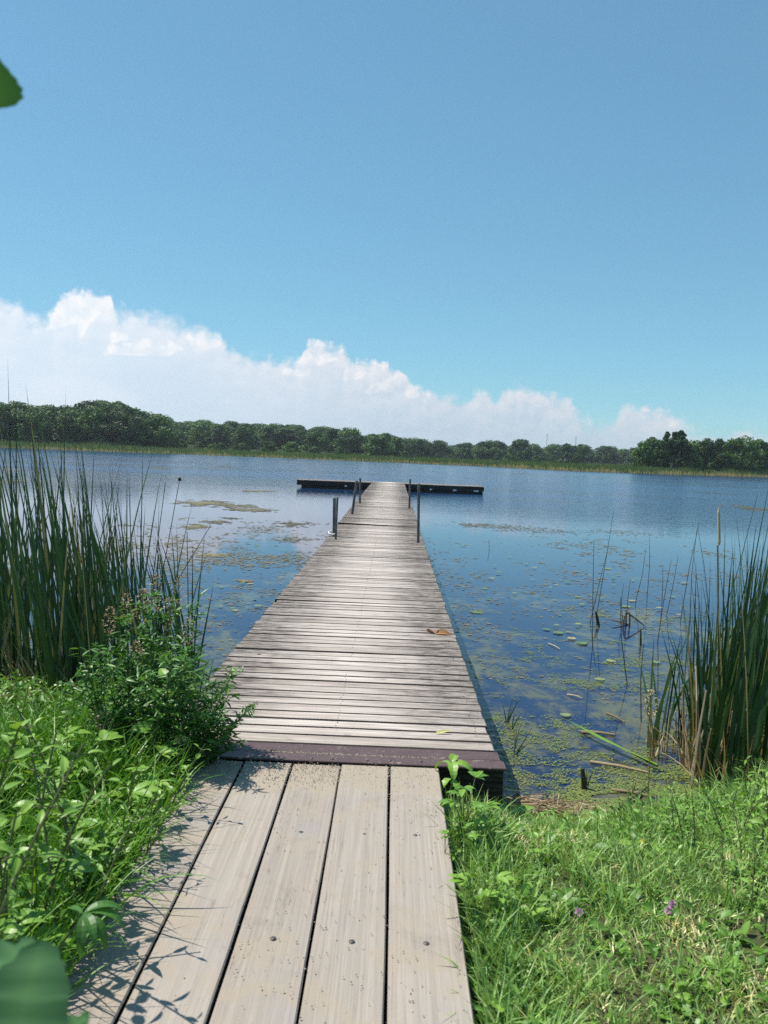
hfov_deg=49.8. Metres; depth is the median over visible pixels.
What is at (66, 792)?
tall weed
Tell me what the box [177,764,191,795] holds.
broadleaf weed
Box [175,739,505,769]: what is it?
hinge plate
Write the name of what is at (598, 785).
duckweed
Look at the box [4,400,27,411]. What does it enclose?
broadleaf tree
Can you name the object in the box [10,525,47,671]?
cattail
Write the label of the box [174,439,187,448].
bush
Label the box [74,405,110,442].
broadleaf tree
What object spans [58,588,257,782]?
leafy shrub
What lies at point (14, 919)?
broadleaf weed
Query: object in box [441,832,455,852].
creeper plant
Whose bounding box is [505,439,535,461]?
broadleaf tree
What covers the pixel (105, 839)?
broadleaf weed
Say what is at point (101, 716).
grass panicle
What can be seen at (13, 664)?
cattail
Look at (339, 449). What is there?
bush
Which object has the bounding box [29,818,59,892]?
broadleaf weed
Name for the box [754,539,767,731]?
cattail
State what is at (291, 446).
bush
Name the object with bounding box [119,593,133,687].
grass panicle
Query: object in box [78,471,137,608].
cattail
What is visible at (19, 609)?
cattail
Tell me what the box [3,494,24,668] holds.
cattail
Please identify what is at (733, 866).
plantain
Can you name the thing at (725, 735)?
cattail
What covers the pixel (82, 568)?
cattail
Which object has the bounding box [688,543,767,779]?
cattail
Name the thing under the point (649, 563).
rush stem
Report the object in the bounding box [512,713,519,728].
young reed
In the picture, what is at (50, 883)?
tall weed
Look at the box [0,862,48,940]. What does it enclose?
broadleaf weed
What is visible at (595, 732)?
floating stalk
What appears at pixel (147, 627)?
cattail
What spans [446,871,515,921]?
creeper plant
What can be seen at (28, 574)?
cattail
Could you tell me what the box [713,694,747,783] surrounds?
dead reed tuft
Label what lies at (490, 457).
broadleaf tree
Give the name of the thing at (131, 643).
cattail
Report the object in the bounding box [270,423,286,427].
broadleaf tree
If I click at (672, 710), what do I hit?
cattail
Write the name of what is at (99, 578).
cattail
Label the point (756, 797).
broadleaf weed
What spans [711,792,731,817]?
broadleaf weed
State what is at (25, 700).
broadleaf weed
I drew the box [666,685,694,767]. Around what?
dead reed tuft
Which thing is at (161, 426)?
broadleaf tree
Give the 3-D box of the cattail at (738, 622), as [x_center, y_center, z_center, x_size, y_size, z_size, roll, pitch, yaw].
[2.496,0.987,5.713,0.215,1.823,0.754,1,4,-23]
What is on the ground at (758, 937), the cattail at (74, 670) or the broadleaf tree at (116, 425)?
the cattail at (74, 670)
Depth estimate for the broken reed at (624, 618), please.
10.50 m
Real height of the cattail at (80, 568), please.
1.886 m
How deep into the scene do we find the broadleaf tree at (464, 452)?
453.75 m
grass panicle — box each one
[94,710,113,745]
[102,606,116,693]
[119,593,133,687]
[129,640,142,704]
[135,588,148,656]
[147,574,162,680]
[162,597,173,648]
[173,576,185,696]
[181,617,193,706]
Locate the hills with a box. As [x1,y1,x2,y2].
[50,437,751,476]
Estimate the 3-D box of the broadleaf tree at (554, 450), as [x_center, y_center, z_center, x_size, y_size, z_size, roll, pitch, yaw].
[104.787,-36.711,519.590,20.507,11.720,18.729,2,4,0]
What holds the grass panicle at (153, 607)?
on the ground at (758, 937)
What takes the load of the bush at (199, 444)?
on the hills
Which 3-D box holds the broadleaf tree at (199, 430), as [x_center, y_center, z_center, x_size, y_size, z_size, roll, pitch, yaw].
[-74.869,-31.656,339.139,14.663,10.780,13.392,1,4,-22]
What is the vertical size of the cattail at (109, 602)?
2.003 m
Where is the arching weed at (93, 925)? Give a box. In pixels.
[58,900,124,957]
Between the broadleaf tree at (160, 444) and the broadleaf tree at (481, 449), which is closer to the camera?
the broadleaf tree at (160, 444)
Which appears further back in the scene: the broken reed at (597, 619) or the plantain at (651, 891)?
the broken reed at (597, 619)
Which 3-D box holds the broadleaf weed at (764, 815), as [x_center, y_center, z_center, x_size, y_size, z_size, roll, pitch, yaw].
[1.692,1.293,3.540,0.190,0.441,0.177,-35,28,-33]
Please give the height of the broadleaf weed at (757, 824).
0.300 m
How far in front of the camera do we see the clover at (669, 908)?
2.84 m
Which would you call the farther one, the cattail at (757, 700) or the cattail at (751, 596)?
the cattail at (751, 596)
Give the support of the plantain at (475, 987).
on the ground at (758, 937)
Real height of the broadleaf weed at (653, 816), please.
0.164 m
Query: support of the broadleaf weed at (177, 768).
on the ground at (758, 937)
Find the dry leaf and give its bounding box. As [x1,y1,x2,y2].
[426,629,450,634]
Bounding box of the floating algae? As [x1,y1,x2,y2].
[6,466,767,713]
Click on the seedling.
(453, 767)
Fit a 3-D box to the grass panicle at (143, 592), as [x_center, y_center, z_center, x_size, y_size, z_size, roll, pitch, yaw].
[-1.473,0.886,5.019,0.097,0.859,0.099,4,4,27]
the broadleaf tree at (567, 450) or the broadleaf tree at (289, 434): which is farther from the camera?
the broadleaf tree at (567, 450)
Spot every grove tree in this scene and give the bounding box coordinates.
[630,441,656,467]
[645,439,672,468]
[662,430,691,467]
[679,440,703,470]
[691,438,720,471]
[706,438,731,470]
[719,435,761,471]
[742,439,767,470]
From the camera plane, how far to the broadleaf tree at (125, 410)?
251.61 m
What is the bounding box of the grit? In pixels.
[131,747,463,1023]
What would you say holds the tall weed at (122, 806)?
on the ground at (758, 937)
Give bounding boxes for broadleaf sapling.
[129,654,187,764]
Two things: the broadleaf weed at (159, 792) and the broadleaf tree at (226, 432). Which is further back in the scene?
the broadleaf tree at (226, 432)
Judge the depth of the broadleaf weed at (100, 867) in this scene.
2.62 m
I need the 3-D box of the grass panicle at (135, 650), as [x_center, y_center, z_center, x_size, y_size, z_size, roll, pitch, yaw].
[-1.419,1.025,4.730,0.097,0.583,0.099,3,4,9]
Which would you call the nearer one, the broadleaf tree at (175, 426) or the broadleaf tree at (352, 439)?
the broadleaf tree at (352, 439)
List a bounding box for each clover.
[575,908,582,936]
[664,906,671,936]
[669,900,676,929]
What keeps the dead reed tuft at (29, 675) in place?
on the ground at (758, 937)
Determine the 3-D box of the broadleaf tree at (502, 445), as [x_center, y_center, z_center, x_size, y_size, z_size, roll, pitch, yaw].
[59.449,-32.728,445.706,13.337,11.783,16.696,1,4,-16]
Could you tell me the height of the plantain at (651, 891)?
0.078 m
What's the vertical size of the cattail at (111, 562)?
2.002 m
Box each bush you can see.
[39,433,50,442]
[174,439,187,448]
[194,442,203,449]
[218,442,227,449]
[238,443,250,451]
[259,441,277,452]
[281,441,302,452]
[334,446,344,453]
[400,451,408,458]
[501,454,512,461]
[509,456,519,461]
[530,455,541,462]
[548,455,555,463]
[570,456,579,463]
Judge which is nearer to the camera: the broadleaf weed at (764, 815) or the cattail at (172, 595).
the broadleaf weed at (764, 815)
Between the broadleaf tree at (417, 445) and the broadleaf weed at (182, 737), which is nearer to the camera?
the broadleaf weed at (182, 737)
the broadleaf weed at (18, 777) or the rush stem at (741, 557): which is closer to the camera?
the broadleaf weed at (18, 777)
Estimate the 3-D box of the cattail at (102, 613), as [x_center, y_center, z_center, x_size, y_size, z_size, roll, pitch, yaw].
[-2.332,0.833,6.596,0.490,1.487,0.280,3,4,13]
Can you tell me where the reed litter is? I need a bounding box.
[497,791,614,818]
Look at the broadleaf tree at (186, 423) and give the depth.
389.23 m
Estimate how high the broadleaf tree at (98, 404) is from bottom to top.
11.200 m
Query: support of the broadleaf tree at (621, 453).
on the hills
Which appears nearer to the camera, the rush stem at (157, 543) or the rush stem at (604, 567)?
the rush stem at (157, 543)
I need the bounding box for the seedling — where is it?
[435,753,473,798]
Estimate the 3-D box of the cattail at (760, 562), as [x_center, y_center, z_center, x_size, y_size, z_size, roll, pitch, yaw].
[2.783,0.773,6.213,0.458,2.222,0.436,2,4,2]
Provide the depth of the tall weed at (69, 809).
2.49 m
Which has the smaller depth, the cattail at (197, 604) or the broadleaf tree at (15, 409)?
the cattail at (197, 604)
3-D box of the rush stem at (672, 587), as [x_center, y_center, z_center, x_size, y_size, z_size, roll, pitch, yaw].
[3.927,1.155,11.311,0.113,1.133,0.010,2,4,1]
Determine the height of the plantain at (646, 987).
0.083 m
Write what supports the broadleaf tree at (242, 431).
on the hills
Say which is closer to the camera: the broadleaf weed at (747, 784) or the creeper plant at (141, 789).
the creeper plant at (141, 789)
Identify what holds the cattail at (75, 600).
in the water
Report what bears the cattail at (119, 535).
on the ground at (758, 937)
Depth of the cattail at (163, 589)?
7.52 m
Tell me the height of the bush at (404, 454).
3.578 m
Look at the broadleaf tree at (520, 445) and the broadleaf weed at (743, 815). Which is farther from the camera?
the broadleaf tree at (520, 445)
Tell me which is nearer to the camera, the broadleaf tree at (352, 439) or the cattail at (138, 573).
the cattail at (138, 573)
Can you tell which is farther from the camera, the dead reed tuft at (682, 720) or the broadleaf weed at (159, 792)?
the dead reed tuft at (682, 720)
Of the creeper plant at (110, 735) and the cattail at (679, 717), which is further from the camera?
the cattail at (679, 717)
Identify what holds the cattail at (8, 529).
in the water
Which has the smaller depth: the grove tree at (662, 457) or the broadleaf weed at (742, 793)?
the broadleaf weed at (742, 793)
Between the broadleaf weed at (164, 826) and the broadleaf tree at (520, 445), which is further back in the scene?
the broadleaf tree at (520, 445)
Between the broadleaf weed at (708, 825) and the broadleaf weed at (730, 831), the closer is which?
the broadleaf weed at (730, 831)
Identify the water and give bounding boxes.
[0,448,767,812]
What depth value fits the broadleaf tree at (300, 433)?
346.15 m
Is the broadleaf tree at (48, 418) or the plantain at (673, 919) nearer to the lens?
the plantain at (673, 919)
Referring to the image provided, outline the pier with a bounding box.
[171,478,503,810]
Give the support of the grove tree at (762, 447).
on the hills
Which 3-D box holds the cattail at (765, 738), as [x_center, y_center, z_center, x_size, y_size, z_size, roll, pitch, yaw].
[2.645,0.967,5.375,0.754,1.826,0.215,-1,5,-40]
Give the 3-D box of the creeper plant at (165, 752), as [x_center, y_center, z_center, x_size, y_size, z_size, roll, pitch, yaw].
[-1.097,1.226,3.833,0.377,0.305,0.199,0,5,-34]
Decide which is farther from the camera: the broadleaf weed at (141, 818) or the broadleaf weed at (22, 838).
the broadleaf weed at (141, 818)
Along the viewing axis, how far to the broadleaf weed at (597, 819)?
3.85 m
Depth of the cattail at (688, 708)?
6.53 m
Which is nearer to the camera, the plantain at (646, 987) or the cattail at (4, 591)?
the plantain at (646, 987)
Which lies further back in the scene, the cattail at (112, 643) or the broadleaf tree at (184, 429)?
the broadleaf tree at (184, 429)
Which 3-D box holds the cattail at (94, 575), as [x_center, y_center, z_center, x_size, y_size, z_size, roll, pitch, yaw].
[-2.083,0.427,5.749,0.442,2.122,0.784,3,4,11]
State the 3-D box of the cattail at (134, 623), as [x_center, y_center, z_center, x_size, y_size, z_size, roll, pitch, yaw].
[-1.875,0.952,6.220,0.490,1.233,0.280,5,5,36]
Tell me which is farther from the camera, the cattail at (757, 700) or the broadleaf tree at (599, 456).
the broadleaf tree at (599, 456)
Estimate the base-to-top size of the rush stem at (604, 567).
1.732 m
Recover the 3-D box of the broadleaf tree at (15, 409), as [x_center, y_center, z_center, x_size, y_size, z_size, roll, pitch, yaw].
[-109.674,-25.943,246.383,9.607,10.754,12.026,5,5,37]
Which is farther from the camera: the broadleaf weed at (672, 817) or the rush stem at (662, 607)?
the rush stem at (662, 607)
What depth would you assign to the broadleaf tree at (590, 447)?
517.67 m
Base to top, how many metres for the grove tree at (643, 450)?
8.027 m
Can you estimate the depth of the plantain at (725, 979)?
2.67 m
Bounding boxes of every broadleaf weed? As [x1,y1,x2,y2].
[0,819,35,943]
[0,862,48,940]
[1,732,74,926]
[1,863,36,936]
[4,758,28,800]
[20,687,34,718]
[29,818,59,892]
[46,779,99,923]
[59,714,80,752]
[72,802,145,958]
[79,765,97,814]
[87,823,130,901]
[94,827,111,893]
[106,793,163,871]
[112,840,139,879]
[138,790,169,860]
[142,726,160,768]
[146,779,160,828]
[153,815,166,845]
[159,744,210,810]
[170,723,188,785]
[170,749,183,795]
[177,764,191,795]
[562,815,572,834]
[591,806,605,832]
[610,804,625,829]
[611,801,626,838]
[633,806,648,833]
[644,812,661,839]
[660,780,682,846]
[660,806,675,836]
[664,788,682,821]
[665,792,696,844]
[667,800,693,839]
[668,781,699,836]
[682,792,706,852]
[694,779,734,846]
[700,800,725,834]
[703,803,729,839]
[703,830,739,865]
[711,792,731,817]
[714,826,732,879]
[719,786,747,830]
[722,794,750,860]
[726,793,765,839]
[733,756,758,811]
[739,836,765,911]
[742,759,767,829]
[748,765,767,858]
[749,783,767,848]
[750,854,767,885]
[753,878,767,936]
[758,769,767,816]
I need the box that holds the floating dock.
[297,479,483,494]
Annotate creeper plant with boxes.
[0,853,97,937]
[1,726,92,776]
[17,908,75,956]
[31,817,122,891]
[49,781,163,863]
[54,729,123,801]
[104,764,170,817]
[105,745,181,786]
[437,771,501,834]
[438,830,478,865]
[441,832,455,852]
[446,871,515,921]
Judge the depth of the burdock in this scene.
0.76 m
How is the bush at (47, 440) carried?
on the hills
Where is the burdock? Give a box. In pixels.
[0,937,89,1023]
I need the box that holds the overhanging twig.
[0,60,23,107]
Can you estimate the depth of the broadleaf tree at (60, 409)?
254.82 m
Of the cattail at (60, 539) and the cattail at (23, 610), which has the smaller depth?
the cattail at (23, 610)
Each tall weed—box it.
[0,718,33,816]
[0,743,104,914]
[0,800,12,930]
[0,800,35,939]
[5,705,96,925]
[12,760,102,902]
[19,717,77,957]
[30,758,122,926]
[51,725,80,892]
[111,745,148,866]
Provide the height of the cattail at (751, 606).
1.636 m
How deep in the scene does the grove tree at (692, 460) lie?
206.89 m
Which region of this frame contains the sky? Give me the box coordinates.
[0,0,767,459]
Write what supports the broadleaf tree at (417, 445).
on the hills
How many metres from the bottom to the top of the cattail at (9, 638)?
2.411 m
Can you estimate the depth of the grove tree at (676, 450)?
204.62 m
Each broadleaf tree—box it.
[0,402,20,439]
[0,409,15,441]
[0,409,37,440]
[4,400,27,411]
[10,407,24,440]
[19,412,51,441]
[27,406,55,440]
[36,411,55,440]
[37,404,58,439]
[48,410,89,442]
[50,405,74,437]
[55,408,83,438]
[72,400,99,413]
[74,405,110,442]
[78,401,114,416]
[88,410,135,444]
[97,405,117,439]
[111,401,128,407]
[111,404,143,416]
[115,408,140,442]
[118,413,150,446]
[122,416,154,446]
[133,414,176,447]
[144,413,177,447]
[171,424,188,442]
[177,421,190,425]
[177,424,199,443]
[183,421,212,445]
[187,419,213,425]
[203,423,230,444]
[204,427,227,447]
[220,425,233,445]
[224,420,238,427]
[229,423,260,448]
[232,426,255,447]
[255,426,284,448]
[257,424,279,441]
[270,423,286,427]
[276,428,303,446]
[288,429,309,448]
[290,426,303,430]
[298,430,329,452]
[309,427,321,446]
[321,428,348,452]
[329,427,366,454]
[361,434,395,457]
[369,433,404,457]
[402,437,412,456]
[404,437,432,457]
[426,442,437,457]
[431,440,452,457]
[445,445,459,458]
[452,442,473,459]
[470,440,503,460]
[471,444,492,460]
[493,440,505,457]
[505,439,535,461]
[523,443,543,461]
[538,447,546,461]
[542,444,561,460]
[557,443,578,463]
[565,444,594,461]
[574,444,595,463]
[592,446,617,463]
[602,450,618,463]
[616,449,628,463]
[624,448,637,464]
[641,439,661,466]
[669,445,700,468]
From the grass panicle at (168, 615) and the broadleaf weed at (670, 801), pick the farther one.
the grass panicle at (168, 615)
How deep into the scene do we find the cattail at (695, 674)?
6.26 m
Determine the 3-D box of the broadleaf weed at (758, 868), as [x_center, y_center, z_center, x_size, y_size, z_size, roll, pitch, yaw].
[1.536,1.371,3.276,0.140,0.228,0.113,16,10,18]
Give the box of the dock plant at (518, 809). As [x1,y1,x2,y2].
[499,798,534,812]
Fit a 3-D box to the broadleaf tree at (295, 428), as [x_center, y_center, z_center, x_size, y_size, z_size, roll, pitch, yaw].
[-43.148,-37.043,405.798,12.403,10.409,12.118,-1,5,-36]
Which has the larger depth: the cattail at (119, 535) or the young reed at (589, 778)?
the cattail at (119, 535)
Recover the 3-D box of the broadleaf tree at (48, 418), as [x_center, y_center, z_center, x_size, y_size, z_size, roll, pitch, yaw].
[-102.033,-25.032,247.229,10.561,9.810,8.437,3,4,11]
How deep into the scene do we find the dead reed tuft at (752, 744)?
5.51 m
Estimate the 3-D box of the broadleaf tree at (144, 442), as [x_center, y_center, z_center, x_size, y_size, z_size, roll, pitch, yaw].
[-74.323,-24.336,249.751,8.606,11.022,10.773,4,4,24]
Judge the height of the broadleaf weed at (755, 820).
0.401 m
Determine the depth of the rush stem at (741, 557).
9.34 m
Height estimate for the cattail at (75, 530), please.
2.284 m
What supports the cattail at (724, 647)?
on the ground at (758, 937)
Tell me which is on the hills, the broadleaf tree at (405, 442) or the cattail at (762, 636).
the broadleaf tree at (405, 442)
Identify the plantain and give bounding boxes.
[470,979,487,1010]
[526,868,538,882]
[535,951,567,981]
[593,852,607,863]
[598,937,630,956]
[602,880,626,900]
[628,879,665,895]
[642,978,694,1012]
[643,845,666,860]
[651,908,684,920]
[697,909,736,928]
[699,955,747,983]
[723,860,763,886]
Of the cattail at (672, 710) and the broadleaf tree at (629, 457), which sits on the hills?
the broadleaf tree at (629, 457)
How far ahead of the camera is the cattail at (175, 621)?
6.66 m
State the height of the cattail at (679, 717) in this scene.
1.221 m
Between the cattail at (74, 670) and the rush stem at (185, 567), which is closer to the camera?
the cattail at (74, 670)
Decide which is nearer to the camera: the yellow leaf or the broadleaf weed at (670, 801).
the broadleaf weed at (670, 801)
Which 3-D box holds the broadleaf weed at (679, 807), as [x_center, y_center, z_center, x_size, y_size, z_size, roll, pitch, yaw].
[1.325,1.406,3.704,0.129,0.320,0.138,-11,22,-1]
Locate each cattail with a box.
[0,382,14,681]
[0,400,47,690]
[0,401,114,694]
[0,410,11,493]
[0,410,36,681]
[0,429,35,640]
[0,433,158,683]
[0,434,38,665]
[0,441,78,698]
[0,444,63,689]
[0,457,57,689]
[0,474,18,610]
[0,475,64,680]
[0,479,20,675]
[0,482,44,687]
[0,496,56,682]
[0,503,40,679]
[0,517,29,668]
[1,468,46,649]
[1,473,15,629]
[2,404,60,580]
[3,483,55,654]
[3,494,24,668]
[9,466,83,686]
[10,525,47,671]
[14,440,75,685]
[17,448,62,664]
[23,473,161,675]
[24,390,79,680]
[28,454,123,681]
[31,409,95,691]
[33,434,108,686]
[33,463,81,606]
[37,502,192,667]
[38,467,112,705]
[41,453,95,693]
[46,432,109,688]
[47,452,116,683]
[50,517,101,652]
[54,437,108,640]
[54,469,130,693]
[54,486,105,597]
[55,422,88,682]
[55,529,117,680]
[60,516,125,634]
[62,482,126,691]
[65,470,109,654]
[67,477,120,605]
[68,528,115,685]
[70,485,122,684]
[73,509,135,644]
[74,515,156,671]
[77,464,177,693]
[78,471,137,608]
[81,499,161,689]
[86,499,132,631]
[87,562,136,663]
[89,516,147,673]
[90,477,138,675]
[92,473,133,676]
[94,478,146,655]
[95,527,159,651]
[97,563,162,668]
[110,517,171,684]
[111,515,169,686]
[115,573,170,671]
[118,578,162,643]
[127,559,162,660]
[138,519,177,668]
[141,522,209,671]
[146,532,205,673]
[147,534,192,690]
[156,563,199,670]
[159,537,212,667]
[566,719,657,766]
[620,633,710,740]
[637,627,692,747]
[650,582,767,757]
[653,611,767,753]
[654,601,736,725]
[660,564,761,780]
[661,597,741,737]
[661,598,732,744]
[665,593,726,730]
[685,552,767,702]
[687,545,760,789]
[687,596,743,730]
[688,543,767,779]
[690,551,767,757]
[692,543,767,689]
[693,529,767,786]
[696,558,728,751]
[700,574,761,715]
[701,556,757,681]
[708,604,767,776]
[710,537,743,695]
[713,619,767,780]
[718,557,754,789]
[719,531,767,753]
[721,523,767,737]
[722,550,765,719]
[723,528,767,788]
[725,547,761,741]
[727,555,767,738]
[730,572,767,767]
[731,537,765,692]
[732,597,767,715]
[733,574,766,769]
[734,502,750,648]
[740,524,762,736]
[747,492,767,631]
[747,573,755,629]
[748,557,767,667]
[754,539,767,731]
[755,607,765,666]
[759,709,767,765]
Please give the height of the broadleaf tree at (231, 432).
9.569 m
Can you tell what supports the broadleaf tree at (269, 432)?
on the hills
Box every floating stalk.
[581,730,614,735]
[590,760,647,772]
[606,712,624,722]
[611,788,654,797]
[612,786,647,811]
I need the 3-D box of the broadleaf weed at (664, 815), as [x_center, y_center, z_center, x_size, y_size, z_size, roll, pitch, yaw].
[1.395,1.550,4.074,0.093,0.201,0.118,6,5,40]
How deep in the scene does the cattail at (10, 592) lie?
6.12 m
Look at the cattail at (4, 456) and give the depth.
7.42 m
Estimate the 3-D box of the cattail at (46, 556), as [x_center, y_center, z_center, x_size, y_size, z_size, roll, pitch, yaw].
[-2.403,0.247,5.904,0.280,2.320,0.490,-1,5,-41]
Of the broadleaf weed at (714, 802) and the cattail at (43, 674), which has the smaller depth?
the broadleaf weed at (714, 802)
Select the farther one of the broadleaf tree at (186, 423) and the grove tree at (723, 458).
the broadleaf tree at (186, 423)
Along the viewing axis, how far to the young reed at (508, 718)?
6.47 m
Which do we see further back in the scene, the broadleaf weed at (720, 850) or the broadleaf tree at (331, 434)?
the broadleaf tree at (331, 434)
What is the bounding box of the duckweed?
[456,605,745,818]
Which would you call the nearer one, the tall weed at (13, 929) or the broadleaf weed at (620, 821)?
the tall weed at (13, 929)
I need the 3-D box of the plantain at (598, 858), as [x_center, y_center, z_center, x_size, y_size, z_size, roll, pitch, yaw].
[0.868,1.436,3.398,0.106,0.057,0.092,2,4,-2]
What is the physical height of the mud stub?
0.137 m
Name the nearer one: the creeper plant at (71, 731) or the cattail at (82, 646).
the creeper plant at (71, 731)
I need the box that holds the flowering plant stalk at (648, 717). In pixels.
[643,690,657,794]
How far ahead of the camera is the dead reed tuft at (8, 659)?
6.01 m
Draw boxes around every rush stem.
[148,487,164,609]
[151,477,181,634]
[151,525,210,623]
[187,541,188,644]
[590,554,606,621]
[592,550,593,647]
[597,512,613,611]
[620,597,627,684]
[635,550,645,603]
[640,643,643,721]
[647,537,649,596]
[657,563,670,643]
[666,558,677,614]
[680,525,698,619]
[690,530,696,608]
[698,532,708,601]
[720,495,757,625]
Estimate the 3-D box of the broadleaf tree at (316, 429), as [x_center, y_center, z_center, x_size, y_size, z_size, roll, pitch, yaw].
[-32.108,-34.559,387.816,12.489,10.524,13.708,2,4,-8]
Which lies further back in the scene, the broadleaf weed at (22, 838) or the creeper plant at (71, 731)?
the creeper plant at (71, 731)
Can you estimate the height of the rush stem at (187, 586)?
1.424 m
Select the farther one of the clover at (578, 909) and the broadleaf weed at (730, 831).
the broadleaf weed at (730, 831)
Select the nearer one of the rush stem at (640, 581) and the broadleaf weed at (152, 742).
the broadleaf weed at (152, 742)
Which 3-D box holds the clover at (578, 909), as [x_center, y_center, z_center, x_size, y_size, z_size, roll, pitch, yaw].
[0.662,1.407,2.819,0.033,0.122,0.033,2,4,1]
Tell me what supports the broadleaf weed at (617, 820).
on the ground at (758, 937)
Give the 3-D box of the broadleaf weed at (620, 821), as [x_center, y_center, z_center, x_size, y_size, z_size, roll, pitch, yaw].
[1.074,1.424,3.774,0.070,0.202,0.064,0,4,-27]
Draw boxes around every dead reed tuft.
[2,621,17,684]
[13,637,33,689]
[641,693,662,759]
[660,705,677,752]
[663,673,694,744]
[665,690,713,788]
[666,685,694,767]
[676,666,719,782]
[681,688,721,775]
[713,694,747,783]
[732,732,755,763]
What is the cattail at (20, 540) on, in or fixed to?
in the water
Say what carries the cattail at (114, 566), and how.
in the water
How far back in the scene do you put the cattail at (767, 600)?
6.15 m
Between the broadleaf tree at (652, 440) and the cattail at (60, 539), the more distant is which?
the broadleaf tree at (652, 440)
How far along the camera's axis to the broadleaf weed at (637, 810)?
4.11 m
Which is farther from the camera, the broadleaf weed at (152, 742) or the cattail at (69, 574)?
the cattail at (69, 574)
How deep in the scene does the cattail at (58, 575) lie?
5.54 m
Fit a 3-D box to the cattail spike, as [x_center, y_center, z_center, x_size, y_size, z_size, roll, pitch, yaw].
[2.280,0.886,5.639,0.140,1.829,0.021,2,4,1]
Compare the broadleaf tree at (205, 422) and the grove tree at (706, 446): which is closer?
the grove tree at (706, 446)
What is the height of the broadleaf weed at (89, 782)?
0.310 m
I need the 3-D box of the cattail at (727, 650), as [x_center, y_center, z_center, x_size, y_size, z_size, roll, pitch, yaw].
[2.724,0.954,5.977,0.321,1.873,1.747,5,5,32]
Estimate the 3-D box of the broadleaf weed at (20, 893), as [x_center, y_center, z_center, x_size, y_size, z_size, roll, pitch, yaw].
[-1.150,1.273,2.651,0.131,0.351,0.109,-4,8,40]
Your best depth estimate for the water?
17.36 m
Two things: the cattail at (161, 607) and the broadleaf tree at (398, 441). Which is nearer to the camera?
the cattail at (161, 607)
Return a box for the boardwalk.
[64,760,473,1023]
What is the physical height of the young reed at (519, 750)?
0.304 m
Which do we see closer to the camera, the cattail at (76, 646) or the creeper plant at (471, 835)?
the creeper plant at (471, 835)
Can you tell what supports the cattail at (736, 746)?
on the ground at (758, 937)
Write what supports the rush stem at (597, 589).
in the water
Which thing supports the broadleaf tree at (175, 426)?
on the hills
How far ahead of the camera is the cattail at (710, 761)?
5.28 m
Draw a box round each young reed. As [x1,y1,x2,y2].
[503,697,519,721]
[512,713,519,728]
[514,719,531,754]
[580,770,593,785]
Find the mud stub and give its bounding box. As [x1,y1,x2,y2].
[581,768,586,789]
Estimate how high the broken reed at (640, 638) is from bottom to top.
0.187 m
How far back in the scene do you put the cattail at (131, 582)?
6.63 m
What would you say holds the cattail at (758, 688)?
in the water
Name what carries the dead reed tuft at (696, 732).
on the ground at (758, 937)
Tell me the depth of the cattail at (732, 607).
6.57 m
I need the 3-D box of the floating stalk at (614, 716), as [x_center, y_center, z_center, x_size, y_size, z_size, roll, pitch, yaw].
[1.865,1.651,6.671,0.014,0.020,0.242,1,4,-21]
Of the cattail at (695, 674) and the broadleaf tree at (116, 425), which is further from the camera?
the broadleaf tree at (116, 425)
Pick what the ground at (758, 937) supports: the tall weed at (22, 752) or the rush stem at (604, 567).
the tall weed at (22, 752)
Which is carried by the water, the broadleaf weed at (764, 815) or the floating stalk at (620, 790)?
the floating stalk at (620, 790)
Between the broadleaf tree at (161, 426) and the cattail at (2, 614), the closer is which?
the cattail at (2, 614)
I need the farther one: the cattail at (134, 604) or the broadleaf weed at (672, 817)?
the cattail at (134, 604)
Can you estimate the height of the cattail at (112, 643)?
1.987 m
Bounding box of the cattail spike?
[717,508,720,704]
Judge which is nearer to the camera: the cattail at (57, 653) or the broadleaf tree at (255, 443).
the cattail at (57, 653)
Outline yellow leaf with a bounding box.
[435,729,450,733]
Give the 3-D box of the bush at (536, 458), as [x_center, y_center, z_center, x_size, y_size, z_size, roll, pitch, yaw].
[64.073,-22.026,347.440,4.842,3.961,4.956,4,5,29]
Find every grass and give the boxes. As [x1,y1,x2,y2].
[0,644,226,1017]
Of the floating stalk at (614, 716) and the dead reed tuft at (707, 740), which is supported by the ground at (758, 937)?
the dead reed tuft at (707, 740)
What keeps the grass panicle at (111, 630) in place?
on the ground at (758, 937)
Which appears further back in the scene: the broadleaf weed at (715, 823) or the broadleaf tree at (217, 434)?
the broadleaf tree at (217, 434)
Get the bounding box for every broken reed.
[595,612,599,625]
[612,610,644,625]
[640,629,641,645]
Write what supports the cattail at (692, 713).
on the ground at (758, 937)
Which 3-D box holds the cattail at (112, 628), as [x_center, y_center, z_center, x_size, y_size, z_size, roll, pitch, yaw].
[-1.922,0.606,5.494,0.588,1.782,1.316,6,5,43]
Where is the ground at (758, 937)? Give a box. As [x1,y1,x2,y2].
[0,681,767,1023]
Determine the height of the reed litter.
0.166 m
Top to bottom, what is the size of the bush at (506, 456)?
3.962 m
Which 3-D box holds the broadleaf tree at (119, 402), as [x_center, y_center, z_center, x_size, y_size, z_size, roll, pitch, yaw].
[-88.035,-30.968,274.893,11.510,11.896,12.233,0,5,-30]
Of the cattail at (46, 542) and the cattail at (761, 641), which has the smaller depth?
the cattail at (761, 641)

